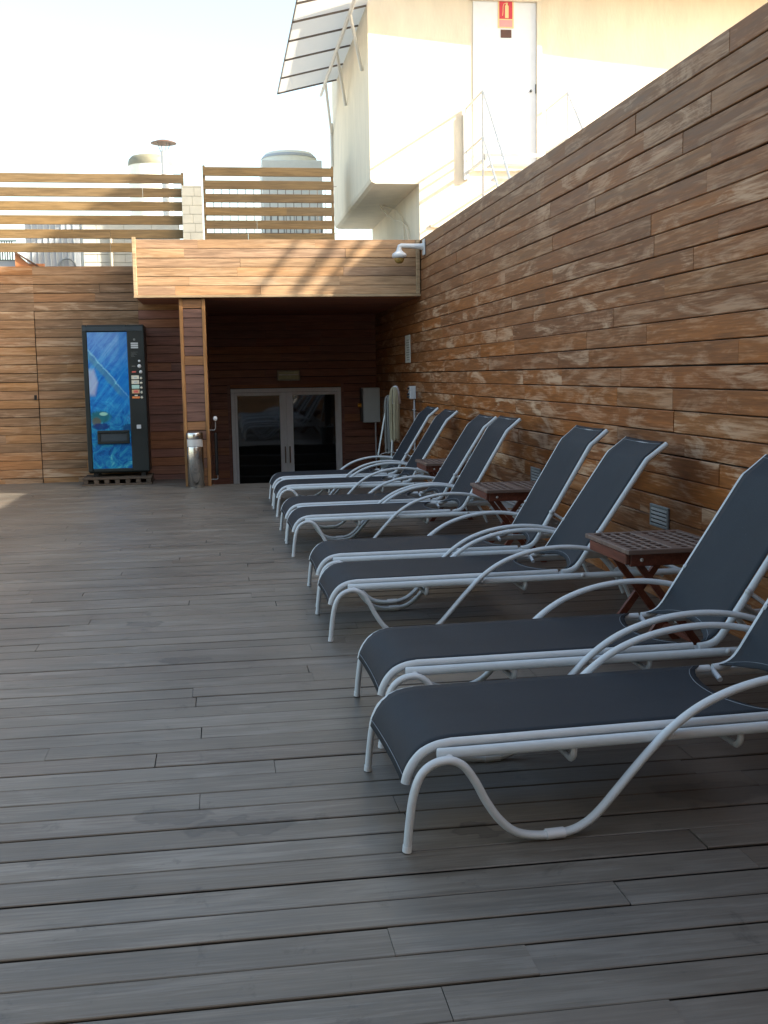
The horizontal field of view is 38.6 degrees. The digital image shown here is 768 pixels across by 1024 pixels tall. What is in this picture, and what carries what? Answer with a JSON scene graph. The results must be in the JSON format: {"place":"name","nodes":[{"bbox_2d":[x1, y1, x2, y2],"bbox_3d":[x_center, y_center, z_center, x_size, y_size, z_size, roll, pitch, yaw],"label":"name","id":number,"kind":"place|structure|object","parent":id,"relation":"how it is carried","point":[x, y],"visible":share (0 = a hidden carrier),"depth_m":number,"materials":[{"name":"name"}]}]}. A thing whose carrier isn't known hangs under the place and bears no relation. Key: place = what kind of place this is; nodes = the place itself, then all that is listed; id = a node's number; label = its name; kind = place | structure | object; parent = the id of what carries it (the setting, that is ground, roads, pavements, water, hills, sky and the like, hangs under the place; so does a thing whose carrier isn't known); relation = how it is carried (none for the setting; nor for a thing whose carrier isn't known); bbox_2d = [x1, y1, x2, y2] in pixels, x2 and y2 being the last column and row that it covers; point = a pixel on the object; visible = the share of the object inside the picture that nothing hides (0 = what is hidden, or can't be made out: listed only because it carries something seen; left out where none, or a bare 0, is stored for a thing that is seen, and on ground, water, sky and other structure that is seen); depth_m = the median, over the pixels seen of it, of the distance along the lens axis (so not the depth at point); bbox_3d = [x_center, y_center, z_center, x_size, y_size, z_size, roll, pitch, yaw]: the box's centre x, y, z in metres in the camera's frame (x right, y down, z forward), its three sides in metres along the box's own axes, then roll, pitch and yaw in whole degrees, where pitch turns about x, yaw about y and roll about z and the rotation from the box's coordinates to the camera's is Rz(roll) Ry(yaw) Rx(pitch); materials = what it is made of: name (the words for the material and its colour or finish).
{"place":"outdoors","nodes":[
{"label":"outdoors","id":0,"kind":"place"},
{"bbox_2d":[0,0,371,261],"label":"sky","id":1,"kind":"structure","parent":0,"point":[87,86],"materials":[{"name":"white"}]},
{"bbox_2d":[0,479,767,1023],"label":"deck","id":2,"kind":"structure","parent":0,"point":[202,815],"depth_m":3.36,"materials":[{"name":"grey wood"}]},
{"bbox_2d":[0,266,210,483],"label":"timber wall","id":3,"kind":"structure","parent":2,"relation":"on","point":[47,313],"depth_m":14.43,"materials":[{"name":"brown wood"}]},
{"bbox_2d":[0,311,42,483],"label":"door","id":4,"kind":"structure","parent":3,"relation":"in","point":[19,333],"depth_m":14.37,"materials":[{"name":"brown wood"}]},
{"bbox_2d":[0,173,183,251],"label":"slatted fence","id":5,"kind":"object","parent":3,"relation":"on","point":[84,206],"visible":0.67,"depth_m":14.32,"materials":[{"name":"brown wood"}]},
{"bbox_2d":[82,473,154,486],"bbox_3d":[-3.452,-0.424,14.303,0.880,0.103,0.555,-2,7,-8],"label":"pallet","id":6,"kind":"object","parent":2,"relation":"on","point":[129,478],"visible":1,"depth_m":14.08,"materials":[{"name":"brown wood"}]},
{"bbox_2d":[81,324,151,476],"bbox_3d":[-3.456,-1.442,14.257,0.768,1.928,0.560,-2,7,-8],"label":"vending machine","id":7,"kind":"object","parent":6,"relation":"on","point":[115,369],"visible":1,"depth_m":14.01,"materials":[{"name":"blue plastic"}]},
{"bbox_2d":[186,432,204,487],"bbox_3d":[-2.335,-0.646,13.611,0.206,0.682,0.207,-2,7,-8],"label":"litter bin","id":8,"kind":"object","parent":2,"relation":"on","point":[195,461],"visible":1,"depth_m":13.53,"materials":[{"name":"metal"}]},
{"bbox_2d":[205,305,213,484],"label":"timber wall","id":9,"kind":"structure","parent":2,"relation":"on","point":[210,422],"depth_m":15.96,"materials":[{"name":"brown wood"}]},
{"bbox_2d":[131,237,420,486],"bbox_3d":[-1.575,-2.057,15.703,3.541,3.154,4.150,-2,7,-8],"label":"porch","id":10,"kind":"object","parent":2,"relation":"on","point":[191,278],"visible":0.91,"depth_m":13.59,"materials":[{"name":"wood"}]},
{"bbox_2d":[181,186,203,239],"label":"block pier","id":11,"kind":"structure","parent":10,"relation":"on","point":[192,214],"depth_m":14.37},
{"bbox_2d":[210,416,218,479],"bbox_3d":[-2.134,-0.805,13.811,0.099,0.803,0.053,-2,7,-8],"label":"handrail","id":12,"kind":"object","parent":10,"relation":"attached to","point":[216,451],"visible":1,"depth_m":13.80,"materials":[{"name":"silver metal"}]},
{"bbox_2d":[202,165,334,239],"bbox_3d":[-1.530,-3.960,14.696,1.734,1.300,0.061,-2,7,-8],"label":"slatted fence","id":13,"kind":"object","parent":10,"relation":"on","point":[264,198],"visible":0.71,"depth_m":14.64,"materials":[{"name":"brown wood"}]},
{"bbox_2d":[269,406,445,505],"bbox_3d":[-0.285,-0.630,11.946,1.927,0.998,0.702,-2,7,-8],"label":"sun lounger","id":14,"kind":"object","parent":2,"relation":"on","point":[401,454],"visible":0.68,"depth_m":11.87,"materials":[{"name":"grey fabric"}]},
{"bbox_2d":[273,409,467,516],"bbox_3d":[-0.149,-0.514,11.023,1.927,0.992,0.702,-2,7,-8],"label":"sun lounger","id":15,"kind":"object","parent":2,"relation":"on","point":[431,435],"visible":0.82,"depth_m":10.88,"materials":[{"name":"grey fabric"}]},
{"bbox_2d":[279,414,506,540],"bbox_3d":[0.072,-0.322,9.465,1.927,0.990,0.702,-2,7,-9],"label":"sun lounger","id":16,"kind":"object","parent":2,"relation":"on","point":[463,447],"visible":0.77,"depth_m":9.43,"materials":[{"name":"grey fabric"}]},
{"bbox_2d":[285,415,532,556],"bbox_3d":[0.194,-0.233,8.681,1.927,1.004,0.702,-2,7,-9],"label":"sun lounger","id":17,"kind":"object","parent":2,"relation":"on","point":[493,437],"visible":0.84,"depth_m":8.57,"materials":[{"name":"grey fabric"}]},
{"bbox_2d":[415,458,473,521],"bbox_3d":[0.592,-0.212,10.316,0.500,0.540,0.570,-2,7,-8],"label":"side table","id":18,"kind":"object","parent":2,"relation":"on","point":[431,467],"visible":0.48,"depth_m":10.12,"materials":[{"name":"brown wood"}]},
{"bbox_2d":[307,425,624,603],"bbox_3d":[0.495,-0.010,6.854,1.927,1.006,0.702,-2,7,-8],"label":"sun lounger","id":19,"kind":"object","parent":2,"relation":"on","point":[536,511],"visible":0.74,"depth_m":6.77,"materials":[{"name":"grey fabric"}]},
{"bbox_2d":[315,436,681,641],"bbox_3d":[0.604,0.107,6.029,1.927,0.974,0.702,-2,7,-9],"label":"sun lounger","id":20,"kind":"object","parent":2,"relation":"on","point":[611,477],"visible":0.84,"depth_m":5.93,"materials":[{"name":"grey fabric"}]},
{"bbox_2d":[470,481,546,561],"bbox_3d":[0.930,0.075,7.973,0.500,0.540,0.570,-2,7,-7],"label":"side table","id":21,"kind":"object","parent":2,"relation":"on","point":[499,492],"visible":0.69,"depth_m":7.80,"materials":[{"name":"brown wood"}]},
{"bbox_2d":[354,454,767,748],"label":"sun lounger","id":22,"kind":"object","parent":2,"relation":"on","point":[719,569],"visible":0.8,"depth_m":4.37,"materials":[{"name":"grey fabric"}]},
{"bbox_2d":[364,599,767,853],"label":"sun lounger","id":23,"kind":"object","parent":2,"relation":"on","point":[453,724],"visible":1,"depth_m":3.38,"materials":[{"name":"grey fabric"}]},
{"bbox_2d":[375,2,767,639],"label":"timber wall","id":24,"kind":"structure","parent":2,"relation":"on","point":[609,270],"depth_m":6.88,"materials":[{"name":"brown wood"}]},
{"bbox_2d":[358,387,379,468],"bbox_3d":[-0.245,-1.022,17.889,0.352,1.995,0.280,-2,7,-8],"label":"isolator box","id":25,"kind":"object","parent":24,"relation":"attached to","point":[369,404],"visible":0.96,"depth_m":17.68,"materials":[{"name":"grey plastic"}]},
{"bbox_2d":[405,335,410,362],"bbox_3d":[0.323,-2.212,14.900,0.014,0.370,0.370,-2,7,-8],"label":"wall sign","id":26,"kind":"object","parent":24,"relation":"attached to","point":[407,349],"visible":1,"depth_m":14.86,"materials":[{"name":"grey metal"}]},
{"bbox_2d":[392,239,425,263],"bbox_3d":[0.299,-3.195,13.466,0.408,0.293,0.180,-2,7,-8],"label":"dome camera","id":27,"kind":"object","parent":24,"relation":"attached to","point":[398,255],"visible":1,"depth_m":13.43,"materials":[{"name":"white plastic"}]},
{"bbox_2d":[407,386,415,450],"bbox_3d":[0.367,-1.075,14.526,0.112,1.175,0.110,-2,7,-8],"label":"switch box","id":28,"kind":"object","parent":24,"relation":"attached to","point":[412,392],"visible":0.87,"depth_m":14.42,"materials":[{"name":"white plastic"}]},
{"bbox_2d":[530,466,540,480],"bbox_3d":[1.248,-0.299,9.029,0.014,0.130,0.270,-2,7,-8],"label":"wall vent","id":29,"kind":"object","parent":24,"relation":"attached to","point":[535,473],"depth_m":9.05,"materials":[{"name":"grey plastic"}]},
{"bbox_2d":[650,503,669,529],"bbox_3d":[1.630,0.026,6.498,0.014,0.130,0.270,-2,7,-8],"label":"wall vent","id":30,"kind":"object","parent":24,"relation":"attached to","point":[659,516],"depth_m":6.49,"materials":[{"name":"grey metal"}]},
{"bbox_2d":[585,529,700,644],"bbox_3d":[1.312,0.400,5.330,0.500,0.540,0.570,-2,7,-9],"label":"side table","id":31,"kind":"object","parent":2,"relation":"on","point":[655,550],"visible":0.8,"depth_m":5.22,"materials":[{"name":"brown wood"}]},
{"bbox_2d":[379,452,399,473],"bbox_3d":[0.086,-0.582,13.999,0.307,0.370,0.296,-2,7,-8],"label":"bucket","id":32,"kind":"object","parent":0,"point":[383,466],"visible":0.16,"depth_m":13.91,"materials":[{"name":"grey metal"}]},
{"bbox_2d":[378,395,393,454],"bbox_3d":[0.007,-1.113,14.065,0.255,0.762,0.120,-4,8,-24],"label":"mop","id":33,"kind":"object","parent":32,"relation":"in","point":[386,425],"visible":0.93,"depth_m":14.04,"materials":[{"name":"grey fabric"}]},
{"bbox_2d":[389,386,400,456],"bbox_3d":[0.141,-1.019,14.012,0.166,1.181,0.164,-2,7,-8],"label":"mop","id":34,"kind":"object","parent":32,"relation":"in","point":[394,407],"visible":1,"depth_m":13.93,"materials":[{"name":"beige fabric"}]},
{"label":"roof","id":35,"kind":"structure","parent":0,"visible":0},
{"bbox_2d":[0,240,15,266],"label":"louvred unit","id":36,"kind":"object","parent":35,"relation":"on","point":[7,262],"visible":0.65,"depth_m":16.31,"materials":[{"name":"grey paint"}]},
{"bbox_2d":[14,252,44,265],"bbox_3d":[-5.065,-3.388,15.737,0.430,0.685,0.290,-2,7,-8],"label":"orange hood","id":37,"kind":"object","parent":35,"relation":"on","point":[19,261],"visible":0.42,"depth_m":15.59,"materials":[{"name":"paint"}]},
{"bbox_2d":[25,224,83,265],"bbox_3d":[-4.912,-3.731,16.546,0.770,1.160,0.964,-2,7,-8],"label":"plant cabinet","id":38,"kind":"object","parent":35,"relation":"on","point":[61,258],"visible":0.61,"depth_m":16.11,"materials":[{"name":"grey metal"}]},
{"bbox_2d":[82,225,179,265],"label":"block wall","id":39,"kind":"structure","parent":35,"relation":"on","point":[107,258],"depth_m":16.24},
{"bbox_2d":[128,154,174,215],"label":"ventilation dome","id":40,"kind":"structure","parent":35,"relation":"on","point":[144,163],"depth_m":23.42,"materials":[{"name":"white metal"}]},
{"bbox_2d":[151,139,176,215],"bbox_3d":[-3.831,-5.027,19.384,0.450,2.990,0.450,-2,7,-8],"label":"chimney","id":41,"kind":"object","parent":35,"relation":"on","point":[164,155],"visible":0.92,"depth_m":19.21,"materials":[{"name":"white paint"}]},
{"bbox_2d":[213,186,337,233],"bbox_3d":[-1.542,-3.748,15.104,1.820,1.438,0.012,-2,7,-8],"label":"wire fence","id":42,"kind":"object","parent":35,"relation":"on","point":[270,219],"visible":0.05,"depth_m":15.07,"materials":[{"name":"grey metal"}]},
{"bbox_2d":[260,150,322,232],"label":"cooling tower","id":43,"kind":"structure","parent":35,"relation":"on","point":[288,159],"depth_m":17.01,"materials":[{"name":"grey metal"}]},
{"bbox_2d":[332,0,767,239],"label":"rendered building","id":44,"kind":"structure","parent":35,"relation":"on","point":[432,69],"depth_m":15.16,"materials":[{"name":"white paint"}]},
{"bbox_2d":[277,0,367,134],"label":"awning","id":45,"kind":"object","parent":44,"relation":"attached to","point":[322,35],"visible":1,"depth_m":15.95,"materials":[{"name":"white metal"}]},
{"bbox_2d":[330,123,333,167],"bbox_3d":[-0.923,-6.465,19.371,0.049,0.750,0.052,-2,7,-8],"label":"drain pipe","id":46,"kind":"object","parent":44,"relation":"attached to","point":[331,148],"visible":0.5,"depth_m":19.36,"materials":[{"name":"grey metal"}]},
{"bbox_2d":[379,205,408,239],"bbox_3d":[0.141,-4.188,16.340,0.310,0.952,1.366,-2,7,-8],"label":"cable","id":47,"kind":"object","parent":44,"relation":"hanging from","point":[402,222],"visible":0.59,"depth_m":16.42,"materials":[{"name":"grey metal"}]},
{"bbox_2d":[498,1,513,37],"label":"fire extinguisher sign","id":48,"kind":"object","parent":44,"relation":"attached to","point":[505,14],"visible":1,"depth_m":14.99,"materials":[{"name":"red plastic"}]},
{"bbox_2d":[470,0,541,166],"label":"door","id":49,"kind":"structure","parent":44,"relation":"in","point":[508,70],"depth_m":15.10,"materials":[{"name":"white paint"}]},
{"bbox_2d":[463,90,582,196],"bbox_3d":[1.893,-4.254,13.967,1.200,2.324,2.711,-2,7,-8],"label":"steel stair","id":50,"kind":"object","parent":44,"relation":"attached to","point":[504,166],"visible":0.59,"depth_m":14.26,"materials":[{"name":"white metal"}]},
{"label":"stairs","id":51,"kind":"structure","parent":0,"visible":0},
{"bbox_2d":[208,314,378,483],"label":"timber wall","id":52,"kind":"structure","parent":51,"relation":"on","point":[252,352],"depth_m":17.80,"materials":[{"name":"brown wood"}]},
{"bbox_2d":[231,387,342,483],"bbox_3d":[-1.569,-0.987,17.927,1.785,2.060,0.109,-2,7,-8],"label":"glazed double door","id":53,"kind":"structure","parent":52,"relation":"attached to","point":[275,430],"depth_m":17.91,"materials":[{"name":"black glass"}]},
{"bbox_2d":[277,370,299,380],"bbox_3d":[-1.543,-2.211,17.774,0.371,0.170,0.068,-2,7,-8],"label":"emergency lamp","id":54,"kind":"object","parent":52,"relation":"attached to","point":[288,375],"visible":1,"depth_m":17.75,"materials":[{"name":"beige plastic"}]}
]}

